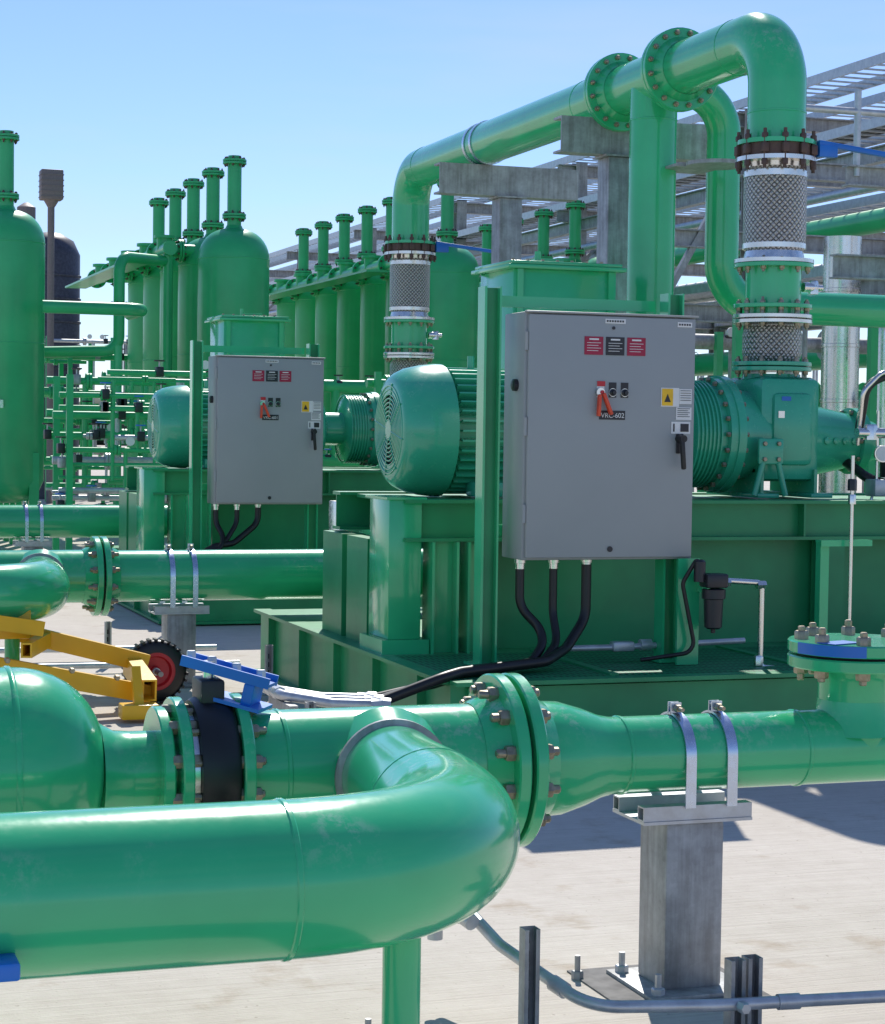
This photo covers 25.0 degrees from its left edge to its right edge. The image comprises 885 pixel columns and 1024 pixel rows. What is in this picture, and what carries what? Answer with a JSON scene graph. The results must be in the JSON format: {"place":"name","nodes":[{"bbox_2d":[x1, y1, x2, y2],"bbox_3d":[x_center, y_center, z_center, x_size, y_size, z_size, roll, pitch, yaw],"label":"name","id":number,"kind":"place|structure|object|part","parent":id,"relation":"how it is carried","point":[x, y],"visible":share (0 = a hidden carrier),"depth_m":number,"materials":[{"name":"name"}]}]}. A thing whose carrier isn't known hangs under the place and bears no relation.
{"place":"outdoors","nodes":[
{"label":"outdoors","id":0,"kind":"place"},
{"bbox_2d":[0,503,8,540],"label":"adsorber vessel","id":1,"kind":"object","parent":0,"point":[5,539],"visible":0.02,"depth_m":27.32,"materials":[{"name":"green paint"}]},
{"bbox_2d":[329,500,369,534],"bbox_3d":[-0.617,0.469,14.139,0.320,1.090,0.320,0,2,-19],"label":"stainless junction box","id":2,"kind":"object","parent":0,"point":[332,512],"visible":0.07,"depth_m":14.10,"materials":[{"name":"metal"}]},
{"bbox_2d":[0,445,884,1023],"bbox_3d":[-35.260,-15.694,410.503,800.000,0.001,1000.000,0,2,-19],"label":"concrete slab","id":3,"kind":"structure","parent":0,"point":[802,889],"depth_m":6.42,"materials":[{"name":"beige concrete"}]},
{"bbox_2d":[9,501,21,543],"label":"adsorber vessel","id":4,"kind":"object","parent":3,"relation":"on","point":[12,539],"depth_m":26.62,"materials":[{"name":"green paint"}]},
{"bbox_2d":[0,130,45,539],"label":"adsorber vessel","id":5,"kind":"object","parent":3,"relation":"on","point":[22,296],"visible":1,"depth_m":24.60,"materials":[{"name":"green paint"}]},
{"bbox_2d":[13,540,51,549],"bbox_3d":[-3.942,0.525,18.990,0.460,0.507,0.420,0,2,-19],"label":"pipe support pedestal","id":6,"kind":"object","parent":3,"relation":"on","point":[31,544],"visible":0.27,"depth_m":18.89,"materials":[{"name":"metal"}]},
{"bbox_2d":[17,202,80,498],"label":"wrapped storage tank","id":7,"kind":"object","parent":3,"relation":"on","point":[66,266],"visible":0.24,"depth_m":42.96,"materials":[{"name":"grey metal"}]},
{"bbox_2d":[38,169,63,503],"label":"exhaust stack","id":8,"kind":"object","parent":3,"relation":"on","point":[51,186],"visible":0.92,"depth_m":40.37,"materials":[{"name":"grey metal"}]},
{"bbox_2d":[0,501,166,541],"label":"pipe spool","id":9,"kind":"object","parent":3,"relation":"on","point":[37,521],"visible":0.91,"depth_m":18.93,"materials":[{"name":"green paint"}]},
{"bbox_2d":[44,349,126,482],"bbox_3d":[-6.117,-1.230,32.323,2.829,2.843,1.240,0,2,-19],"label":"valve manifold","id":10,"kind":"object","parent":3,"relation":"on","point":[61,361],"visible":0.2,"depth_m":32.05,"materials":[{"name":"green paint"}]},
{"bbox_2d":[0,610,188,719],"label":"yellow trailer cart","id":11,"kind":"object","parent":3,"relation":"on","point":[154,673],"visible":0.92,"depth_m":10.94,"materials":[{"name":"paint"}]},
{"bbox_2d":[0,665,201,812],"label":"horizontal vessel","id":12,"kind":"object","parent":3,"relation":"on","point":[62,747],"visible":0.67,"depth_m":5.04,"materials":[{"name":"green paint"}]},
{"bbox_2d":[79,398,126,445],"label":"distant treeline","id":13,"kind":"object","parent":3,"relation":"on","point":[98,401],"visible":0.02,"depth_m":164.86,"materials":[{"name":"green plant"}]},
{"bbox_2d":[104,621,111,644],"bbox_3d":[-2.224,0.878,13.246,0.100,0.300,0.090,0,2,-19],"label":"strut post","id":14,"kind":"object","parent":3,"relation":"on","point":[107,632],"visible":0.4,"depth_m":13.25,"materials":[{"name":"metal"}]},
{"bbox_2d":[42,360,207,549],"bbox_3d":[-3.380,-0.536,22.495,2.117,2.338,1.230,0,2,-19],"label":"valve manifold","id":15,"kind":"object","parent":3,"relation":"on","point":[131,412],"visible":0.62,"depth_m":22.19,"materials":[{"name":"green paint"}]},
{"bbox_2d":[127,197,168,456],"bbox_3d":[-4.569,-2.399,31.989,0.970,5.250,0.985,0,2,-19],"label":"adsorber vessel","id":16,"kind":"object","parent":3,"relation":"on","point":[159,205],"visible":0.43,"depth_m":31.66,"materials":[{"name":"green paint"}]},
{"bbox_2d":[142,188,185,456],"bbox_3d":[-4.134,-2.341,30.723,0.970,5.250,0.985,0,2,-19],"label":"adsorber vessel","id":17,"kind":"object","parent":3,"relation":"on","point":[151,294],"visible":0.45,"depth_m":30.39,"materials":[{"name":"green paint"}]},
{"bbox_2d":[148,603,209,688],"bbox_3d":[-1.671,0.828,12.376,0.460,0.507,0.420,0,2,-19],"label":"pipe support pedestal","id":18,"kind":"object","parent":3,"relation":"on","point":[178,627],"visible":0.39,"depth_m":12.29,"materials":[{"name":"metal"}]},
{"bbox_2d":[159,178,204,378],"bbox_3d":[-3.699,-2.283,29.457,0.970,5.250,0.985,0,2,-19],"label":"adsorber vessel","id":19,"kind":"object","parent":3,"relation":"on","point":[192,231],"visible":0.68,"depth_m":29.26,"materials":[{"name":"green paint"}]},
{"bbox_2d":[177,167,224,378],"bbox_3d":[-3.264,-2.225,28.191,0.970,5.250,0.985,0,2,-19],"label":"adsorber vessel","id":20,"kind":"object","parent":3,"relation":"on","point":[188,292],"visible":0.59,"depth_m":27.89,"materials":[{"name":"green paint"}]},
{"bbox_2d":[65,235,194,504],"bbox_3d":[-4.813,-2.097,30.636,1.000,3.750,6.800,0,2,-19],"label":"vessel header pipe","id":21,"kind":"object","parent":20,"relation":"attached to","point":[101,275],"visible":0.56,"depth_m":27.68,"materials":[{"name":"green metal"}]},
{"bbox_2d":[41,252,167,504],"bbox_3d":[-4.343,-1.655,26.041,2.103,3.655,2.733,0,2,-19],"label":"riser pipe","id":22,"kind":"object","parent":21,"relation":"attached to","point":[119,308],"visible":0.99,"depth_m":26.24,"materials":[{"name":"green metal"}]},
{"bbox_2d":[0,536,422,659],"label":"pipe spool","id":23,"kind":"object","parent":3,"relation":"on","point":[97,575],"visible":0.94,"depth_m":12.16,"materials":[{"name":"green paint"}]},
{"bbox_2d":[197,155,269,378],"bbox_3d":[-2.830,-2.168,26.924,0.970,5.250,0.985,0,2,-19],"label":"adsorber vessel","id":24,"kind":"object","parent":3,"relation":"on","point":[233,266],"visible":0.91,"depth_m":26.54,"materials":[{"name":"green paint"}]},
{"bbox_2d":[262,644,272,695],"bbox_3d":[-1.042,0.947,11.962,0.100,0.300,0.090,0,2,-19],"label":"strut post","id":25,"kind":"object","parent":3,"relation":"on","point":[268,658],"visible":0.62,"depth_m":11.95,"materials":[{"name":"metal"}]},
{"bbox_2d":[113,466,422,624],"bbox_3d":[-0.427,0.205,18.553,5.155,1.232,3.880,0,2,-19],"label":"equipment skid","id":26,"kind":"object","parent":3,"relation":"on","point":[142,514],"visible":0.27,"depth_m":17.32,"materials":[{"name":"green paint"}]},
{"bbox_2d":[147,380,344,467],"bbox_3d":[-1.704,-0.825,18.004,1.846,0.871,0.742,0,2,-19],"label":"electric motor","id":27,"kind":"object","parent":26,"relation":"on","point":[168,424],"visible":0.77,"depth_m":17.55,"materials":[{"name":"paint"}]},
{"bbox_2d":[204,309,290,356],"bbox_3d":[-1.911,-0.806,19.415,0.700,2.310,0.700,0,2,-19],"label":"inlet filter box","id":28,"kind":"object","parent":26,"relation":"on","point":[251,329],"visible":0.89,"depth_m":19.10,"materials":[{"name":"green paint"}]},
{"bbox_2d":[188,340,325,549],"bbox_3d":[-1.716,-0.449,16.573,1.574,1.937,0.593,-1,3,-30],"label":"control cabinet","id":29,"kind":"object","parent":26,"relation":"on","point":[265,429],"visible":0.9,"depth_m":16.54,"materials":[{"name":"grey metal"}]},
{"bbox_3d":[-1.432,-0.675,16.551,0.901,1.201,0.026,0,2,-19],"label":"door","id":30,"kind":"part","parent":29,"relation":"part of","materials":[{"name":"grey metal"}]},
{"bbox_2d":[334,392,379,468],"bbox_3d":[-0.038,-0.554,18.533,1.869,1.190,0.795,0,2,-19],"label":"gas compressor","id":31,"kind":"object","parent":26,"relation":"on","point":[358,445],"visible":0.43,"depth_m":18.10,"materials":[{"name":"paint"}]},
{"bbox_2d":[383,234,490,384],"bbox_3d":[0.031,-1.823,18.554,1.187,1.445,0.475,0,2,-19],"label":"flexible riser","id":32,"kind":"object","parent":31,"relation":"on","point":[409,321],"visible":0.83,"depth_m":18.28,"materials":[{"name":"paint"}]},
{"bbox_2d":[277,228,312,356],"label":"adsorber vessel","id":33,"kind":"object","parent":3,"relation":"on","point":[285,306],"visible":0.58,"depth_m":36.21,"materials":[{"name":"green paint"}]},
{"bbox_2d":[305,701,315,707],"bbox_3d":[-0.602,1.043,9.048,0.100,0.360,0.090,0,2,-19],"label":"strut post","id":34,"kind":"object","parent":3,"relation":"on","point":[312,704],"visible":0.15,"depth_m":9.04,"materials":[{"name":"metal"}]},
{"bbox_2d":[295,221,332,356],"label":"adsorber vessel","id":35,"kind":"object","parent":3,"relation":"on","point":[304,318],"visible":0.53,"depth_m":34.92,"materials":[{"name":"green paint"}]},
{"bbox_2d":[315,213,353,453],"bbox_3d":[-1.696,-2.440,33.969,0.970,5.250,0.985,0,2,-19],"label":"adsorber vessel","id":36,"kind":"object","parent":3,"relation":"on","point":[325,318],"visible":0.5,"depth_m":33.59,"materials":[{"name":"green paint"}]},
{"bbox_2d":[336,205,376,400],"bbox_3d":[-1.262,-2.382,32.703,0.970,5.250,0.985,0,2,-19],"label":"adsorber vessel","id":37,"kind":"object","parent":3,"relation":"on","point":[348,336],"visible":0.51,"depth_m":32.34,"materials":[{"name":"green paint"}]},
{"bbox_2d":[0,637,745,709],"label":"conduit run","id":38,"kind":"object","parent":3,"relation":"on","point":[282,697],"visible":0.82,"depth_m":9.38,"materials":[{"name":"metal"}]},
{"bbox_2d":[359,197,392,394],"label":"adsorber vessel","id":39,"kind":"object","parent":3,"relation":"on","point":[372,315],"visible":0.24,"depth_m":31.04,"materials":[{"name":"green paint"}]},
{"bbox_2d":[384,277,393,374],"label":"adsorber vessel","id":40,"kind":"object","parent":3,"relation":"on","point":[387,337],"visible":0.02,"depth_m":29.96,"materials":[{"name":"green paint"}]},
{"bbox_2d":[45,334,817,501],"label":"pipe manifold","id":41,"kind":"object","parent":3,"relation":"on","point":[84,341],"depth_m":41.89,"materials":[{"name":"green paint"}]},
{"bbox_2d":[0,620,884,1023],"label":"pipe spool","id":42,"kind":"object","parent":3,"relation":"on","point":[396,834],"visible":0.99,"depth_m":4.17,"materials":[{"name":"green paint"}]},
{"bbox_2d":[0,953,19,981],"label":"blue pipe clamp","id":43,"kind":"object","parent":42,"relation":"attached to","point":[9,967],"visible":1,"depth_m":3.68,"materials":[{"name":"paint"}]},
{"bbox_2d":[180,650,278,802],"bbox_3d":[-0.565,0.630,5.268,0.274,0.514,0.512,0,2,-19],"label":"butterfly valve","id":44,"kind":"object","parent":42,"relation":"attached to","point":[226,732],"visible":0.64,"depth_m":5.18,"materials":[{"name":"black rubber"}]},
{"bbox_2d":[425,183,479,367],"bbox_3d":[0.043,-2.208,28.904,0.970,5.250,0.985,0,2,-19],"label":"adsorber vessel","id":45,"kind":"object","parent":3,"relation":"on","point":[454,286],"visible":0.45,"depth_m":28.45,"materials":[{"name":"green paint"}]},
{"bbox_2d":[269,255,394,359],"bbox_3d":[-2.375,-2.170,33.851,1.000,3.700,11.300,0,2,-19],"label":"vessel header pipe","id":46,"kind":"object","parent":45,"relation":"attached to","point":[359,273],"visible":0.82,"depth_m":31.50,"materials":[{"name":"green metal"}]},
{"bbox_2d":[365,955,582,1023],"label":"slab anchor studs","id":47,"kind":"object","parent":3,"relation":"on","point":[577,973],"visible":1,"depth_m":5.83,"materials":[{"name":"metal"}]},
{"bbox_2d":[478,224,491,265],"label":"adsorber vessel","id":48,"kind":"object","parent":3,"relation":"on","point":[486,229],"visible":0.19,"depth_m":35.17,"materials":[{"name":"green paint"}]},
{"bbox_2d":[434,162,578,263],"bbox_3d":[0.510,-0.973,16.662,1.230,3.795,0.360,0,2,-19],"label":"pipe bridge support","id":49,"kind":"object","parent":3,"relation":"on","point":[506,190],"visible":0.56,"depth_m":16.52,"materials":[{"name":"concrete"}]},
{"bbox_2d":[323,372,705,491],"bbox_3d":[1.432,-0.536,24.661,5.730,2.294,2.800,0,2,-19],"label":"pipe manifold","id":50,"kind":"object","parent":3,"relation":"on","point":[335,388],"visible":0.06,"depth_m":24.93,"materials":[{"name":"green paint"}]},
{"bbox_2d":[518,925,539,1023],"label":"strut post","id":51,"kind":"object","parent":3,"relation":"on","point":[529,974],"visible":1,"depth_m":5.18,"materials":[{"name":"metal"}]},
{"bbox_2d":[427,912,884,1013],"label":"electrical conduit","id":52,"kind":"object","parent":51,"relation":"attached to","point":[561,988],"visible":0.8,"depth_m":5.19,"materials":[{"name":"metal"}]},
{"bbox_2d":[533,209,553,258],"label":"adsorber vessel","id":53,"kind":"object","parent":3,"relation":"on","point":[543,216],"visible":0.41,"depth_m":32.64,"materials":[{"name":"green paint"}]},
{"bbox_2d":[254,491,884,716],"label":"equipment skid","id":54,"kind":"object","parent":3,"relation":"on","point":[371,625],"visible":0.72,"depth_m":10.93,"materials":[{"name":"green paint"}]},
{"bbox_2d":[374,356,504,496],"bbox_3d":[0.568,-0.523,11.389,1.846,0.871,0.742,0,2,-19],"label":"electric motor","id":55,"kind":"object","parent":54,"relation":"on","point":[425,430],"visible":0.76,"depth_m":10.93,"materials":[{"name":"paint"}]},
{"bbox_2d":[377,286,698,702],"bbox_3d":[0.424,-0.109,9.886,1.874,2.009,0.591,-1,3,-30],"label":"control cabinet","id":56,"kind":"object","parent":54,"relation":"on","point":[598,436],"visible":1,"depth_m":9.92,"materials":[{"name":"grey metal"}]},
{"bbox_3d":[0.840,-0.372,9.937,0.901,1.201,0.026,0,2,-19],"label":"door","id":57,"kind":"part","parent":56,"relation":"part of","materials":[{"name":"grey metal"}]},
{"bbox_2d":[471,251,626,368],"bbox_3d":[0.664,-0.504,12.905,0.800,2.310,0.700,0,2,-19],"label":"inlet filter box","id":58,"kind":"object","parent":54,"relation":"on","point":[538,276],"visible":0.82,"depth_m":12.59,"materials":[{"name":"green paint"}]},
{"bbox_2d":[640,558,775,665],"bbox_3d":[1.410,0.528,10.086,0.824,0.589,0.180,0,2,-19],"label":"filter regulator","id":59,"kind":"object","parent":54,"relation":"on","point":[693,578],"visible":0.97,"depth_m":10.08,"materials":[{"name":"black metal"}]},
{"bbox_2d":[692,370,884,499],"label":"gas compressor","id":60,"kind":"object","parent":54,"relation":"on","point":[784,434],"visible":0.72,"depth_m":11.60,"materials":[{"name":"paint"}]},
{"bbox_2d":[732,127,884,376],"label":"flexible riser","id":61,"kind":"object","parent":60,"relation":"on","point":[773,263],"visible":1,"depth_m":11.67,"materials":[{"name":"paint"}]},
{"bbox_2d":[814,456,871,632],"bbox_3d":[2.087,0.242,10.323,0.305,1.070,0.140,0,2,-13],"label":"instrument stand","id":62,"kind":"object","parent":54,"relation":"on","point":[821,585],"visible":0.85,"depth_m":10.32,"materials":[{"name":"green paint"}]},
{"bbox_2d":[565,200,585,262],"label":"adsorber vessel","id":63,"kind":"object","parent":3,"relation":"on","point":[575,250],"visible":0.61,"depth_m":31.38,"materials":[{"name":"green paint"}]},
{"bbox_2d":[269,52,884,376],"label":"cable tray rack","id":64,"kind":"object","parent":3,"relation":"on","point":[863,217],"visible":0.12,"depth_m":28.90,"materials":[{"name":"metal"}]},
{"bbox_2d":[588,257,595,262],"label":"adsorber vessel","id":65,"kind":"object","parent":3,"relation":"on","point":[592,260],"depth_m":30.02,"materials":[{"name":"green paint"}]},
{"bbox_2d":[479,258,584,286],"bbox_3d":[0.354,-2.159,34.525,1.000,3.700,10.800,0,2,-19],"label":"vessel header pipe","id":66,"kind":"object","parent":65,"relation":"attached to","point":[568,259],"visible":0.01,"depth_m":29.89,"materials":[{"name":"green metal"}]},
{"bbox_2d":[553,115,706,312],"bbox_3d":[1.306,-0.859,14.146,1.120,3.795,0.360,0,2,-19],"label":"pipe bridge support","id":67,"kind":"object","parent":3,"relation":"on","point":[607,149],"visible":0.39,"depth_m":13.96,"materials":[{"name":"concrete"}]},
{"bbox_2d":[392,12,884,327],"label":"overhead gas header","id":68,"kind":"object","parent":67,"relation":"on","point":[656,87],"visible":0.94,"depth_m":13.36,"materials":[{"name":"green paint"}]},
{"bbox_2d":[567,789,770,999],"bbox_3d":[0.658,1.106,5.780,0.460,0.556,0.420,0,2,-19],"label":"pipe support pedestal","id":69,"kind":"object","parent":3,"relation":"on","point":[681,862],"visible":0.82,"depth_m":5.70,"materials":[{"name":"metal"}]},
{"bbox_2d":[723,956,745,1023],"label":"strut post","id":70,"kind":"object","parent":3,"relation":"on","point":[734,977],"visible":0.71,"depth_m":5.25,"materials":[{"name":"metal"}]},
{"bbox_2d":[741,954,762,1023],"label":"strut post","id":71,"kind":"object","parent":3,"relation":"on","point":[754,973],"visible":0.71,"depth_m":5.27,"materials":[{"name":"metal"}]},
{"bbox_2d":[674,90,884,374],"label":"steel pipe rack","id":72,"kind":"object","parent":3,"relation":"on","point":[867,267],"visible":0.34,"depth_m":18.79,"materials":[{"name":"grey metal"}]},
{"bbox_2d":[818,235,884,492],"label":"insulated duct","id":73,"kind":"object","parent":72,"relation":"attached to","point":[839,387],"visible":0.43,"depth_m":17.98,"materials":[{"name":"silver metal"}]},
{"bbox_2d":[692,316,878,492],"bbox_3d":[5.843,-0.550,20.090,8.360,2.819,3.300,0,2,-19],"label":"pipe manifold","id":74,"kind":"object","parent":3,"relation":"on","point":[730,341],"visible":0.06,"depth_m":17.68,"materials":[{"name":"green paint"}]},
{"bbox_2d":[0,0,884,401],"label":"sky","id":75,"kind":"structure","parent":0,"point":[324,102],"materials":[{"name":"blue"}]}
]}

